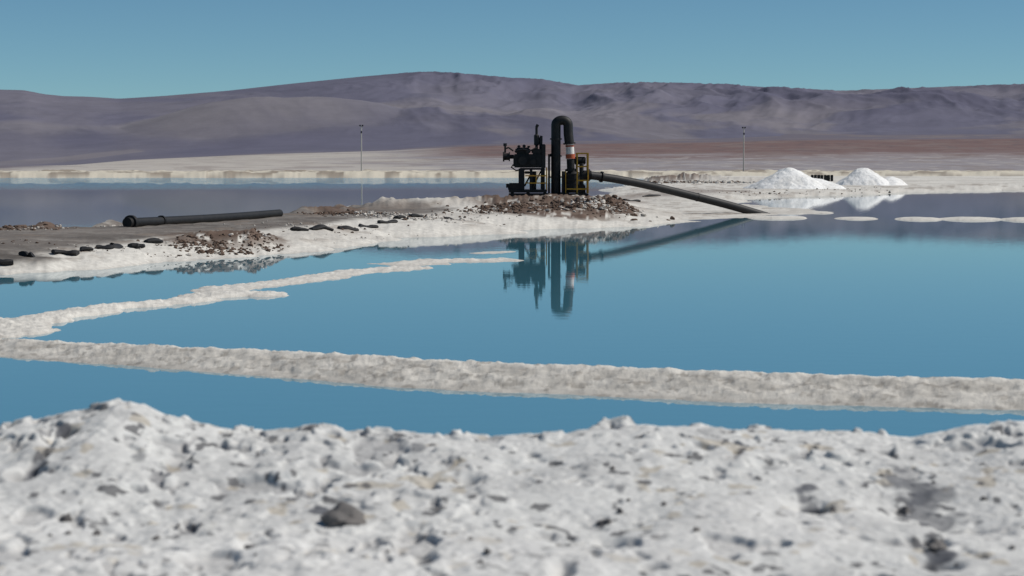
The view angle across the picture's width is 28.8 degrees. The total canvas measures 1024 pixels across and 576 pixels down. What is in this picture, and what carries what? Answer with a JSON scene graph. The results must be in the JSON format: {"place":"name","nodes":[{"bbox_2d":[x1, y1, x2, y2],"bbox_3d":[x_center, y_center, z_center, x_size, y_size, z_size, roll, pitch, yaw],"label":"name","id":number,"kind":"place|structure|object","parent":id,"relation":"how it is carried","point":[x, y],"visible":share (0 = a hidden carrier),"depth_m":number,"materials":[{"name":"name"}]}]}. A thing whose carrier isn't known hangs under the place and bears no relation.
{"place":"outdoors","nodes":[
{"label":"outdoors","id":0,"kind":"place"},
{"bbox_2d":[0,178,1023,436],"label":"pond water","id":1,"kind":"structure","parent":0,"point":[886,292],"depth_m":33.20,"materials":[{"name":"blue liquid"}]},
{"bbox_2d":[0,398,1023,575],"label":"salt bank","id":2,"kind":"structure","parent":0,"point":[129,480],"depth_m":8.37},
{"bbox_2d":[60,513,72,521],"bbox_3d":[-1.811,0.941,8.087,0.053,0.051,0.054,-1,4,-13],"label":"rock","id":3,"kind":"object","parent":2,"relation":"on","point":[66,518],"visible":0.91,"depth_m":8.07,"materials":[{"name":"grey stone"}]},
{"bbox_2d":[92,530,101,535],"bbox_3d":[-1.623,0.965,7.787,0.035,0.041,0.036,-1,4,-10],"label":"rock","id":4,"kind":"object","parent":2,"relation":"on","point":[97,532],"visible":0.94,"depth_m":7.78,"materials":[{"name":"grey stone"}]},
{"bbox_2d":[244,544,255,548],"bbox_3d":[-0.977,0.986,7.492,0.052,0.039,0.079,-2,13,-34],"label":"rock","id":5,"kind":"object","parent":2,"relation":"on","point":[247,546],"visible":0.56,"depth_m":7.49,"materials":[{"name":"grey stone"}]},
{"bbox_2d":[319,501,366,526],"bbox_3d":[-0.662,0.926,7.993,0.179,0.137,0.214,1,-5,15],"label":"rock","id":6,"kind":"object","parent":2,"relation":"on","point":[341,513],"visible":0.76,"depth_m":7.94,"materials":[{"name":"grey stone"}]},
{"bbox_2d":[484,548,491,553],"bbox_3d":[-0.088,0.969,7.333,0.030,0.025,0.022,1,4,21],"label":"rock","id":7,"kind":"object","parent":2,"relation":"on","point":[487,551],"visible":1,"depth_m":7.33,"materials":[{"name":"grey stone"}]},
{"bbox_2d":[596,518,611,525],"bbox_3d":[0.372,0.947,8.053,0.067,0.027,0.041,-8,3,2],"label":"rock","id":8,"kind":"object","parent":2,"relation":"on","point":[603,521],"visible":1,"depth_m":8.04,"materials":[{"name":"grey stone"}]},
{"bbox_2d":[617,508,623,513],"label":"rock","id":9,"kind":"object","parent":2,"relation":"on","point":[619,510],"visible":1,"depth_m":8.18,"materials":[{"name":"grey stone"}]},
{"bbox_2d":[898,506,909,512],"bbox_3d":[1.654,0.940,8.396,0.051,0.041,0.047,3,5,41],"label":"rock","id":10,"kind":"object","parent":2,"relation":"on","point":[904,509],"visible":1,"depth_m":8.38,"materials":[{"name":"grey stone"}]},
{"bbox_2d":[925,538,946,551],"bbox_3d":[1.611,0.982,7.554,0.082,0.070,0.107,1,-5,9],"label":"rock","id":11,"kind":"object","parent":2,"relation":"on","point":[934,544],"visible":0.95,"depth_m":7.53,"materials":[{"name":"grey stone"}]},
{"bbox_2d":[0,134,1023,409],"bbox_3d":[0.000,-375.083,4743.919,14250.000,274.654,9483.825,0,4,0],"label":"salt flat ground","id":12,"kind":"structure","parent":0,"point":[994,162],"depth_m":64.77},
{"bbox_2d":[122,209,282,226],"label":"spare pipe","id":13,"kind":"object","parent":12,"relation":"on","point":[131,221],"visible":0.85,"depth_m":64.21,"materials":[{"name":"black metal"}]},
{"bbox_2d":[0,194,660,265],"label":"rubber liner weights","id":14,"kind":"object","parent":12,"relation":"on","point":[7,262],"visible":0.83,"depth_m":51.19,"materials":[{"name":"black rubber"}]},
{"bbox_2d":[359,125,362,170],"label":"utility pole","id":15,"kind":"object","parent":12,"relation":"on","point":[361,147],"visible":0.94,"depth_m":349.04,"materials":[{"name":"metal"}]},
{"bbox_2d":[0,180,890,257],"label":"dirt rubble","id":16,"kind":"object","parent":12,"relation":"on","point":[582,203],"visible":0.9,"depth_m":77.03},
{"bbox_2d":[503,116,590,196],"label":"brine pump","id":17,"kind":"object","parent":12,"relation":"on","point":[573,179],"visible":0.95,"depth_m":89.84,"materials":[{"name":"black metal"}]},
{"bbox_2d":[591,171,770,213],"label":"discharge pipe","id":18,"kind":"object","parent":17,"relation":"attached to","point":[601,176],"visible":0.85,"depth_m":91.84,"materials":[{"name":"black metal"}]},
{"bbox_2d":[742,127,745,170],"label":"utility pole","id":19,"kind":"object","parent":12,"relation":"on","point":[743,147],"visible":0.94,"depth_m":369.00,"materials":[{"name":"metal"}]},
{"bbox_2d":[744,167,845,188],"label":"salt pile","id":20,"kind":"object","parent":12,"relation":"on","point":[788,178],"visible":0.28,"depth_m":162.39,"materials":[{"name":"white"}]},
{"bbox_2d":[836,168,906,184],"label":"salt pile","id":21,"kind":"object","parent":12,"relation":"on","point":[863,176],"visible":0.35,"depth_m":187.12,"materials":[{"name":"white"}]},
{"bbox_2d":[0,71,1023,165],"bbox_3d":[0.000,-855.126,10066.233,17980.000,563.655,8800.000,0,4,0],"label":"mountain range","id":22,"kind":"structure","parent":0,"point":[406,110],"depth_m":7837.53,"materials":[{"name":"stone"}]},
{"bbox_2d":[0,0,1023,98],"label":"sky","id":23,"kind":"structure","parent":0,"point":[118,49],"materials":[{"name":"blue"}]},
{"bbox_2d":[811,175,832,180],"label":"barrier blocks","id":24,"kind":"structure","parent":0,"point":[828,177],"depth_m":229.54,"materials":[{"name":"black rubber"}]}
]}

